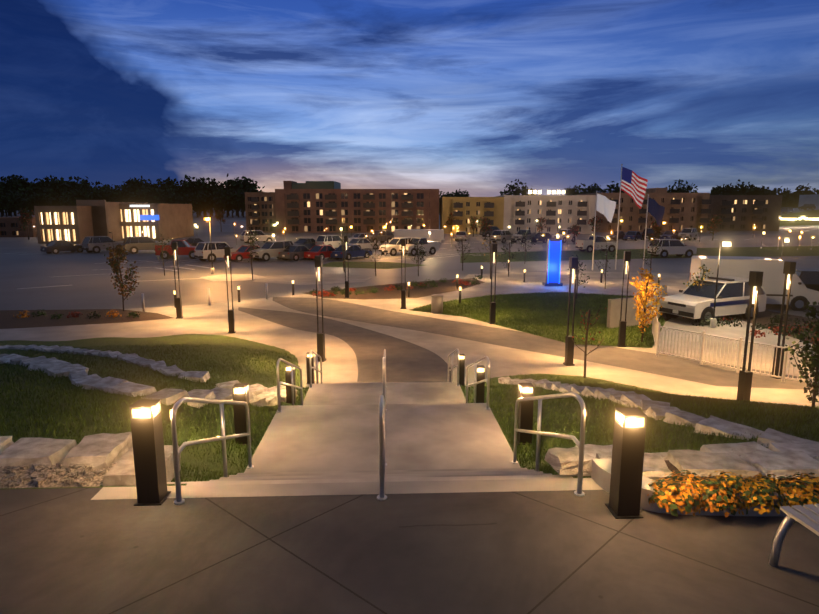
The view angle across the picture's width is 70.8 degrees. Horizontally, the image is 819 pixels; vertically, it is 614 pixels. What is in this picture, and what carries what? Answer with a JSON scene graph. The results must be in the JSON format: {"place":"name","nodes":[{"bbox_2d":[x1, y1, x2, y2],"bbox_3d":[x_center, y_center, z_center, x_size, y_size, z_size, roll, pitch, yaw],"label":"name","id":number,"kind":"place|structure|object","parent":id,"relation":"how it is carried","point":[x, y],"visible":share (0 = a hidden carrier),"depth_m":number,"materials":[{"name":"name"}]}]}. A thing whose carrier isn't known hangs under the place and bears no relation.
{"place":"outdoors","nodes":[
{"label":"outdoors","id":0,"kind":"place"},
{"bbox_2d":[0,216,36,236],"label":"building","id":1,"kind":"structure","parent":0,"point":[9,226],"depth_m":102.44,"materials":[{"name":"brick"}]},
{"bbox_2d":[245,192,275,232],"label":"building","id":2,"kind":"structure","parent":0,"point":[260,209],"depth_m":119.49,"materials":[{"name":"brick"}]},
{"bbox_2d":[253,274,370,284],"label":"island pavement","id":3,"kind":"structure","parent":0,"point":[303,279],"depth_m":43.13,"materials":[{"name":"concrete"}]},
{"bbox_2d":[238,307,451,381],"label":"path","id":4,"kind":"structure","parent":0,"point":[406,361],"depth_m":21.69,"materials":[{"name":"concrete"}]},
{"bbox_2d":[275,181,438,232],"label":"building","id":5,"kind":"structure","parent":0,"point":[319,206],"depth_m":118.95,"materials":[{"name":"brown brick"}]},
{"bbox_2d":[323,262,424,268],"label":"lawn grass","id":6,"kind":"structure","parent":0,"point":[385,265],"depth_m":53.36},
{"bbox_2d":[0,487,818,613],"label":"plaza pavement","id":7,"kind":"structure","parent":0,"point":[71,551],"depth_m":4.55,"materials":[{"name":"concrete"}]},
{"bbox_2d":[129,399,170,505],"bbox_3d":[-2.432,1.353,5.379,0.250,0.950,0.250,0,10,-2],"label":"bollard light","id":8,"kind":"object","parent":7,"relation":"on","point":[148,448],"visible":1,"depth_m":5.30,"materials":[{"name":"black metal"}]},
{"bbox_2d":[91,478,603,499],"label":"step","id":9,"kind":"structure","parent":7,"relation":"on","point":[308,489],"depth_m":5.66,"materials":[{"name":"concrete"}]},
{"bbox_2d":[605,408,646,518],"bbox_3d":[1.950,1.391,5.159,0.250,0.950,0.250,0,10,-2],"label":"bollard light","id":10,"kind":"object","parent":7,"relation":"on","point":[629,433],"visible":1,"depth_m":5.08,"materials":[{"name":"black metal"}]},
{"bbox_2d":[591,458,818,515],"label":"flower bed","id":11,"kind":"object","parent":7,"relation":"on","point":[601,473],"depth_m":5.23,"materials":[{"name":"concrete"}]},
{"bbox_2d":[769,504,818,566],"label":"bench","id":12,"kind":"object","parent":7,"relation":"on","point":[806,516],"visible":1,"depth_m":4.39,"materials":[{"name":"silver metal"}]},
{"bbox_2d":[0,209,818,343],"bbox_3d":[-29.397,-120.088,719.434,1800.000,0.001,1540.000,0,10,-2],"label":"asphalt ground","id":13,"kind":"structure","parent":0,"point":[30,270],"depth_m":51.67,"materials":[{"name":"asphalt"}]},
{"bbox_2d":[40,240,82,253],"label":"parked car","id":14,"kind":"object","parent":13,"relation":"on","point":[55,246],"visible":0.9,"depth_m":67.06,"materials":[{"name":"black paint"}]},
{"bbox_2d":[34,206,93,243],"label":"building wing","id":15,"kind":"structure","parent":13,"relation":"on","point":[72,224],"depth_m":84.61,"materials":[{"name":"brick"}]},
{"bbox_2d":[82,236,122,252],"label":"parked car","id":16,"kind":"object","parent":13,"relation":"on","point":[95,244],"visible":0.77,"depth_m":67.81,"materials":[{"name":"grey paint"}]},
{"bbox_2d":[76,200,147,240],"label":"stone building","id":17,"kind":"structure","parent":13,"relation":"on","point":[106,218],"depth_m":88.28,"materials":[{"name":"brown stone"}]},
{"bbox_2d":[123,236,165,253],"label":"car","id":18,"kind":"object","parent":13,"relation":"on","point":[134,245],"visible":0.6,"depth_m":67.18,"materials":[{"name":"grey paint"}]},
{"bbox_2d":[119,203,193,240],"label":"building wing","id":19,"kind":"structure","parent":13,"relation":"on","point":[174,221],"depth_m":92.68,"materials":[{"name":"brick"}]},
{"bbox_2d":[155,240,195,258],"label":"car","id":20,"kind":"object","parent":13,"relation":"on","point":[185,247],"visible":0.56,"depth_m":59.92,"materials":[{"name":"red paint"}]},
{"bbox_2d":[194,241,237,261],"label":"parked car","id":21,"kind":"object","parent":13,"relation":"on","point":[202,251],"visible":0.65,"depth_m":56.88,"materials":[{"name":"grey paint"}]},
{"bbox_2d":[200,274,266,280],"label":"median island","id":22,"kind":"structure","parent":13,"relation":"on","point":[237,277],"depth_m":44.28,"materials":[{"name":"concrete"}]},
{"bbox_2d":[224,245,261,261],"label":"parked car","id":23,"kind":"object","parent":13,"relation":"on","point":[242,252],"visible":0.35,"depth_m":57.62,"materials":[{"name":"red paint"}]},
{"bbox_2d":[245,225,261,279],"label":"young tree","id":24,"kind":"object","parent":13,"relation":"on","point":[253,237],"visible":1,"depth_m":42.37,"materials":[{"name":"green plant"}]},
{"bbox_2d":[240,230,274,243],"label":"car","id":25,"kind":"object","parent":13,"relation":"on","point":[262,236],"visible":0.67,"depth_m":85.12,"materials":[{"name":"grey paint"}]},
{"bbox_2d":[249,240,293,260],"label":"parked car","id":26,"kind":"object","parent":13,"relation":"on","point":[267,250],"visible":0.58,"depth_m":58.11,"materials":[{"name":"grey paint"}]},
{"bbox_2d":[278,245,308,260],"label":"parked car","id":27,"kind":"object","parent":13,"relation":"on","point":[295,252],"visible":0.69,"depth_m":58.19,"materials":[{"name":"grey paint"}]},
{"bbox_2d":[294,238,315,248],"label":"parked car","id":28,"kind":"object","parent":13,"relation":"on","point":[308,243],"visible":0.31,"depth_m":71.43,"materials":[{"name":"grey paint"}]},
{"bbox_2d":[304,245,342,259],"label":"parked car","id":29,"kind":"object","parent":13,"relation":"on","point":[324,251],"visible":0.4,"depth_m":58.62,"materials":[{"name":"red paint"}]},
{"bbox_2d":[315,235,348,248],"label":"parked car","id":30,"kind":"object","parent":13,"relation":"on","point":[332,241],"visible":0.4,"depth_m":70.90,"materials":[{"name":"grey paint"}]},
{"bbox_2d":[330,244,371,259],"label":"parked car","id":31,"kind":"object","parent":13,"relation":"on","point":[357,251],"visible":0.94,"depth_m":59.12,"materials":[{"name":"blue paint"}]},
{"bbox_2d":[345,238,379,249],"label":"parked car","id":32,"kind":"object","parent":13,"relation":"on","point":[363,243],"visible":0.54,"depth_m":71.72,"materials":[{"name":"grey paint"}]},
{"bbox_2d":[17,208,722,243],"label":"lot trees","id":33,"kind":"object","parent":13,"relation":"on","point":[24,219],"visible":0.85,"depth_m":93.20,"materials":[{"name":"green plant"}]},
{"bbox_2d":[364,230,393,242],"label":"parked car","id":34,"kind":"object","parent":13,"relation":"on","point":[387,235],"visible":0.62,"depth_m":84.99,"materials":[{"name":"grey paint"}]},
{"bbox_2d":[379,237,411,255],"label":"parked car","id":35,"kind":"object","parent":13,"relation":"on","point":[392,246],"visible":0.58,"depth_m":64.26,"materials":[{"name":"grey paint"}]},
{"bbox_2d":[0,174,818,216],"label":"tree line","id":36,"kind":"object","parent":13,"relation":"on","point":[200,195],"visible":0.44,"depth_m":324.77,"materials":[{"name":"green plant"}]},
{"bbox_2d":[394,229,443,241],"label":"white trailer","id":37,"kind":"object","parent":13,"relation":"on","point":[437,235],"visible":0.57,"depth_m":87.87,"materials":[{"name":"white paint"}]},
{"bbox_2d":[399,237,438,255],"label":"parked car","id":38,"kind":"object","parent":13,"relation":"on","point":[432,247],"visible":0.77,"depth_m":64.68,"materials":[{"name":"grey paint"}]},
{"bbox_2d":[440,197,503,233],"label":"building","id":39,"kind":"structure","parent":13,"relation":"on","point":[462,210],"depth_m":114.81,"materials":[{"name":"yellow stone"}]},
{"bbox_2d":[491,230,512,242],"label":"parked car","id":40,"kind":"object","parent":13,"relation":"on","point":[503,236],"visible":0.75,"depth_m":85.78,"materials":[{"name":"grey paint"}]},
{"bbox_2d":[511,230,536,242],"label":"parked car","id":41,"kind":"object","parent":13,"relation":"on","point":[519,236],"visible":0.83,"depth_m":86.74,"materials":[{"name":"grey paint"}]},
{"bbox_2d":[552,229,576,242],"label":"parked car","id":42,"kind":"object","parent":13,"relation":"on","point":[565,237],"visible":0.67,"depth_m":87.63,"materials":[{"name":"grey paint"}]},
{"bbox_2d":[575,236,617,252],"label":"car","id":43,"kind":"object","parent":13,"relation":"on","point":[583,245],"visible":0.85,"depth_m":68.59,"materials":[{"name":"grey paint"}]},
{"bbox_2d":[592,191,615,269],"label":"white flag","id":44,"kind":"object","parent":13,"relation":"on","point":[606,206],"visible":1,"depth_m":48.35,"materials":[{"name":"fabric"}]},
{"bbox_2d":[615,164,647,269],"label":"american flag","id":45,"kind":"object","parent":13,"relation":"on","point":[633,185],"visible":1,"depth_m":48.64,"materials":[{"name":"fabric"}]},
{"bbox_2d":[623,231,642,240],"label":"parked car","id":46,"kind":"object","parent":13,"relation":"on","point":[634,235],"visible":0.83,"depth_m":92.13,"materials":[{"name":"blue paint"}]},
{"bbox_2d":[643,194,664,267],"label":"flag","id":47,"kind":"object","parent":13,"relation":"on","point":[655,210],"visible":0.98,"depth_m":48.57,"materials":[{"name":"fabric"}]},
{"bbox_2d":[647,239,696,257],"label":"car","id":48,"kind":"object","parent":13,"relation":"on","point":[677,247],"visible":0.83,"depth_m":61.59,"materials":[{"name":"grey paint"}]},
{"bbox_2d":[678,228,697,239],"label":"parked car","id":49,"kind":"object","parent":13,"relation":"on","point":[688,233],"visible":0.98,"depth_m":93.68,"materials":[{"name":"grey paint"}]},
{"bbox_2d":[662,310,817,344],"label":"shrubs","id":50,"kind":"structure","parent":13,"relation":"on","point":[762,317],"depth_m":27.80,"materials":[{"name":"plant"}]},
{"bbox_2d":[666,294,818,343],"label":"shrubs","id":51,"kind":"object","parent":50,"relation":"on","point":[774,328],"visible":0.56,"depth_m":25.70,"materials":[{"name":"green plant"}]},
{"bbox_2d":[689,256,818,310],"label":"white van","id":52,"kind":"object","parent":13,"relation":"on","point":[771,269],"visible":0.48,"depth_m":30.34,"materials":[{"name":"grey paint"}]},
{"bbox_2d":[774,268,818,305],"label":"car","id":53,"kind":"object","parent":13,"relation":"on","point":[809,277],"visible":0.08,"depth_m":31.47,"materials":[{"name":"black paint"}]},
{"bbox_2d":[0,280,818,407],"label":"walkway","id":54,"kind":"structure","parent":0,"point":[339,365],"depth_m":23.84,"materials":[{"name":"concrete"}]},
{"bbox_2d":[0,309,172,328],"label":"mulch bed soil","id":55,"kind":"structure","parent":54,"relation":"on","point":[8,320],"depth_m":28.07,"materials":[{"name":"soil"}]},
{"bbox_2d":[13,309,140,318],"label":"bed shrubs","id":56,"kind":"object","parent":55,"relation":"on","point":[73,314],"visible":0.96,"depth_m":28.41,"materials":[{"name":"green plant"}]},
{"bbox_2d":[104,243,139,310],"bbox_3d":[-14.691,-1.527,29.568,1.548,3.589,1.689,-3,10,-15],"label":"tree","id":57,"kind":"object","parent":55,"relation":"on","point":[114,264],"visible":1,"depth_m":29.54,"materials":[{"name":"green plant"}]},
{"bbox_2d":[171,242,182,318],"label":"light column","id":58,"kind":"structure","parent":54,"relation":"on","point":[178,300],"depth_m":27.91,"materials":[{"name":"black metal"}]},
{"bbox_2d":[224,247,235,332],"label":"light column","id":59,"kind":"structure","parent":54,"relation":"on","point":[227,251],"depth_m":24.64,"materials":[{"name":"black metal"}]},
{"bbox_2d":[306,352,315,383],"bbox_3d":[-3.049,1.875,17.738,0.250,0.950,0.250,0,10,-2],"label":"bollard light","id":60,"kind":"object","parent":54,"relation":"on","point":[308,368],"visible":0.75,"depth_m":17.66,"materials":[{"name":"black metal"}]},
{"bbox_2d":[314,256,326,361],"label":"light column","id":61,"kind":"structure","parent":54,"relation":"on","point":[320,335],"depth_m":20.13,"materials":[{"name":"black metal"}]},
{"bbox_2d":[210,382,551,480],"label":"stairs","id":62,"kind":"structure","parent":54,"relation":"on","point":[432,429],"depth_m":9.27,"materials":[{"name":"concrete"}]},
{"bbox_2d":[171,349,585,504],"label":"handrails","id":63,"kind":"object","parent":62,"relation":"on","point":[381,496],"visible":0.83,"depth_m":6.86,"materials":[{"name":"silver metal"}]},
{"bbox_2d":[305,278,484,299],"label":"mulch bed soil","id":64,"kind":"structure","parent":54,"relation":"on","point":[441,288],"depth_m":36.99,"materials":[{"name":"soil"}]},
{"bbox_2d":[344,235,349,297],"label":"light column","id":65,"kind":"structure","parent":64,"relation":"on","point":[346,282],"depth_m":34.13,"materials":[{"name":"black metal"}]},
{"bbox_2d":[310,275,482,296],"bbox_3d":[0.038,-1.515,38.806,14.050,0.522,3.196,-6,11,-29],"label":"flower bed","id":66,"kind":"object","parent":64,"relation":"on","point":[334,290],"visible":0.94,"depth_m":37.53,"materials":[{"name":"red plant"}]},
{"bbox_2d":[400,239,406,308],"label":"light column","id":67,"kind":"structure","parent":54,"relation":"on","point":[403,292],"depth_m":30.51,"materials":[{"name":"black metal"}]},
{"bbox_2d":[457,354,464,385],"bbox_3d":[1.564,1.912,17.527,0.250,0.950,0.250,0,10,-2],"label":"bollard light","id":68,"kind":"object","parent":54,"relation":"on","point":[461,368],"visible":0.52,"depth_m":17.43,"materials":[{"name":"black metal"}]},
{"bbox_2d":[488,244,496,323],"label":"light column","id":69,"kind":"structure","parent":54,"relation":"on","point":[492,316],"depth_m":26.59,"materials":[{"name":"black metal"}]},
{"bbox_2d":[411,291,665,347],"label":"lawn grass","id":70,"kind":"structure","parent":54,"relation":"on","point":[576,329],"depth_m":28.06,"materials":[{"name":"plant"}]},
{"bbox_2d":[431,294,443,313],"bbox_3d":[1.420,-0.171,29.494,0.640,0.940,0.640,0,10,-2],"label":"trash can","id":71,"kind":"object","parent":70,"relation":"on","point":[436,303],"visible":0.98,"depth_m":29.27,"materials":[{"name":"grey"}]},
{"bbox_2d":[568,255,589,298],"bbox_3d":[9.848,-1.798,33.911,1.273,2.629,1.149,0,10,-2],"label":"young tree","id":72,"kind":"object","parent":70,"relation":"on","point":[578,270],"visible":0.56,"depth_m":33.86,"materials":[{"name":"green plant"}]},
{"bbox_2d":[607,285,666,327],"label":"screen wall","id":73,"kind":"structure","parent":70,"relation":"on","point":[613,312],"depth_m":25.96,"materials":[{"name":"concrete"}]},
{"bbox_2d":[629,267,666,341],"bbox_3d":[9.435,-0.082,22.948,1.586,3.016,1.739,0,10,-2],"label":"yellow tree","id":74,"kind":"object","parent":70,"relation":"on","point":[644,296],"visible":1,"depth_m":22.74,"materials":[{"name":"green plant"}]},
{"bbox_2d":[543,239,562,285],"bbox_3d":[9.856,-3.051,39.421,1.200,3.200,0.700,0,10,-2],"label":"blue pylon","id":75,"kind":"object","parent":54,"relation":"on","point":[553,262],"visible":1,"depth_m":39.22,"materials":[{"name":"blue"}]},
{"bbox_2d":[563,257,577,365],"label":"light column","id":76,"kind":"structure","parent":54,"relation":"on","point":[569,342],"depth_m":19.61,"materials":[{"name":"black metal"}]},
{"bbox_2d":[617,251,630,346],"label":"light column","id":77,"kind":"structure","parent":54,"relation":"on","point":[622,323],"depth_m":22.23,"materials":[{"name":"black metal"}]},
{"bbox_2d":[652,307,659,352],"bbox_3d":[9.791,0.855,22.915,0.085,1.180,3.576,4,11,20],"label":"fence return","id":78,"kind":"object","parent":54,"relation":"on","point":[655,322],"visible":0.73,"depth_m":22.75,"materials":[{"name":"white paint"}]},
{"bbox_2d":[683,263,712,287],"bbox_3d":[14.148,-0.786,28.006,1.140,2.664,1.156,-4,11,-21],"label":"young tree","id":79,"kind":"object","parent":54,"relation":"on","point":[703,274],"visible":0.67,"depth_m":27.95,"materials":[{"name":"green plant"}]},
{"bbox_2d":[659,276,765,324],"bbox_3d":[14.749,-0.365,27.953,5.000,2.058,2.300,-4,11,-24],"label":"police suv","id":80,"kind":"object","parent":54,"relation":"on","point":[732,298],"visible":0.81,"depth_m":27.21,"materials":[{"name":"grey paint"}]},
{"bbox_2d":[710,241,730,327],"bbox_3d":[13.642,-0.925,25.308,0.240,3.865,0.750,0,10,-2],"label":"street lamp","id":81,"kind":"object","parent":54,"relation":"on","point":[713,322],"visible":1,"depth_m":25.60,"materials":[{"name":"black metal"}]},
{"bbox_2d":[737,271,762,400],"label":"light column","id":82,"kind":"structure","parent":54,"relation":"on","point":[745,376],"depth_m":15.38,"materials":[{"name":"black metal"}]},
{"bbox_2d":[0,334,818,488],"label":"slope grass","id":83,"kind":"structure","parent":0,"point":[191,340],"depth_m":10.20,"materials":[{"name":"plant"}]},
{"bbox_2d":[0,462,115,487],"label":"edge rubble","id":84,"kind":"object","parent":83,"relation":"on","point":[36,476],"visible":0.92,"depth_m":5.80,"materials":[{"name":"gravel"}]},
{"bbox_2d":[0,345,285,395],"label":"rock","id":85,"kind":"object","parent":83,"relation":"on","point":[202,376],"visible":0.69,"depth_m":14.35,"materials":[{"name":"stone"}]},
{"bbox_2d":[0,354,297,408],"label":"rock","id":86,"kind":"object","parent":83,"relation":"on","point":[76,373],"visible":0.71,"depth_m":11.20,"materials":[{"name":"stone"}]},
{"bbox_2d":[0,343,308,481],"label":"grass","id":87,"kind":"structure","parent":83,"relation":"on","point":[55,427],"depth_m":9.88,"materials":[{"name":"plant"}]},
{"bbox_2d":[232,383,252,444],"bbox_3d":[-2.659,1.699,9.139,0.250,0.950,0.250,0,10,-2],"label":"bollard light","id":88,"kind":"object","parent":83,"relation":"on","point":[240,391],"visible":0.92,"depth_m":9.04,"materials":[{"name":"black metal"}]},
{"bbox_2d":[285,364,295,403],"bbox_3d":[-2.842,1.853,13.780,0.250,0.950,0.250,0,10,-2],"label":"bollard light","id":89,"kind":"object","parent":83,"relation":"on","point":[288,381],"visible":0.65,"depth_m":13.70,"materials":[{"name":"black metal"}]},
{"bbox_2d":[0,432,612,485],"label":"stone blocks","id":90,"kind":"structure","parent":83,"relation":"on","point":[100,451],"depth_m":6.13,"materials":[{"name":"stone"}]},
{"bbox_2d":[101,474,590,485],"bbox_3d":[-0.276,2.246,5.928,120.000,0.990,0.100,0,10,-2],"label":"landing","id":91,"kind":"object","parent":83,"relation":"on","point":[377,480],"depth_m":5.84,"materials":[{"name":"concrete"}]},
{"bbox_2d":[476,365,484,402],"bbox_3d":[1.667,1.871,13.663,0.250,0.950,0.250,0,10,-2],"label":"bollard light","id":92,"kind":"object","parent":83,"relation":"on","point":[480,389],"visible":0.58,"depth_m":13.56,"materials":[{"name":"black metal"}]},
{"bbox_2d":[517,383,533,444],"bbox_3d":[1.843,1.693,9.169,0.250,0.950,0.250,0,10,-2],"label":"bollard light","id":93,"kind":"object","parent":83,"relation":"on","point":[525,415],"visible":0.92,"depth_m":9.08,"materials":[{"name":"black metal"}]},
{"bbox_2d":[569,305,605,377],"bbox_3d":[5.526,1.103,18.017,1.078,2.387,0.702,3,10,18],"label":"sparse tree","id":94,"kind":"object","parent":83,"relation":"on","point":[586,334],"visible":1,"depth_m":18.04,"materials":[{"name":"brown plant"}]},
{"bbox_2d":[460,373,818,474],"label":"grass","id":95,"kind":"structure","parent":83,"relation":"on","point":[754,412],"depth_m":9.19,"materials":[{"name":"plant"}]},
{"bbox_2d":[498,377,818,446],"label":"rock","id":96,"kind":"object","parent":83,"relation":"on","point":[657,410],"visible":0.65,"depth_m":8.29,"materials":[{"name":"stone"}]},
{"bbox_2d":[544,441,818,479],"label":"stone blocks","id":97,"kind":"structure","parent":83,"relation":"on","point":[748,459],"depth_m":5.91,"materials":[{"name":"stone"}]},
{"bbox_2d":[664,460,809,482],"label":"planter soil","id":98,"kind":"structure","parent":97,"relation":"on","point":[671,466],"depth_m":5.85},
{"bbox_2d":[647,470,818,517],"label":"planter mums","id":99,"kind":"object","parent":98,"relation":"on","point":[664,498],"visible":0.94,"depth_m":5.12,"materials":[{"name":"orange plant"}]},
{"bbox_2d":[784,301,818,406],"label":"columnar tree","id":100,"kind":"object","parent":83,"relation":"on","point":[812,363],"visible":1,"depth_m":13.76,"materials":[{"name":"green plant"}]},
{"bbox_2d":[0,0,818,208],"label":"sky","id":101,"kind":"structure","parent":0,"point":[477,97],"materials":[{"name":"blue"}]},
{"bbox_2d":[495,195,595,233],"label":"building","id":102,"kind":"structure","parent":0,"point":[526,212],"depth_m":114.49,"materials":[{"name":"white stone"}]},
{"bbox_2d":[273,297,818,389],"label":"walkway","id":103,"kind":"structure","parent":0,"point":[683,369],"depth_m":22.63,"materials":[{"name":"concrete"}]},
{"bbox_2d":[656,324,817,382],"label":"fence","id":104,"kind":"object","parent":103,"relation":"on","point":[738,369],"visible":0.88,"depth_m":19.03,"materials":[{"name":"metal"}]},
{"bbox_2d":[770,261,795,378],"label":"light column","id":105,"kind":"structure","parent":103,"relation":"on","point":[790,267],"depth_m":18.05,"materials":[{"name":"black metal"}]},
{"bbox_2d":[464,271,688,281],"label":"path","id":106,"kind":"structure","parent":0,"point":[565,275],"depth_m":44.94,"materials":[{"name":"concrete"}]},
{"bbox_2d":[640,233,664,276],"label":"young tree","id":107,"kind":"object","parent":106,"relation":"on","point":[658,242],"visible":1,"depth_m":44.09,"materials":[{"name":"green plant"}]},
{"bbox_2d":[460,246,818,262],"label":"lawn grass","id":108,"kind":"structure","parent":0,"point":[724,251],"depth_m":65.59,"materials":[{"name":"plant"}]},
{"bbox_2d":[577,188,711,231],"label":"building","id":109,"kind":"structure","parent":0,"point":[686,210],"depth_m":121.26,"materials":[{"name":"beige stone"}]},
{"bbox_2d":[707,195,782,230],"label":"building","id":110,"kind":"structure","parent":0,"point":[746,212],"depth_m":129.01,"materials":[{"name":"brick"}]},
{"bbox_2d":[779,206,818,225],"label":"building","id":111,"kind":"structure","parent":0,"point":[797,214],"depth_m":170.82,"materials":[{"name":"concrete"}]},
{"bbox_2d":[798,194,818,206],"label":"building","id":112,"kind":"structure","parent":0,"point":[809,199],"depth_m":223.77,"materials":[{"name":"grey glass"}]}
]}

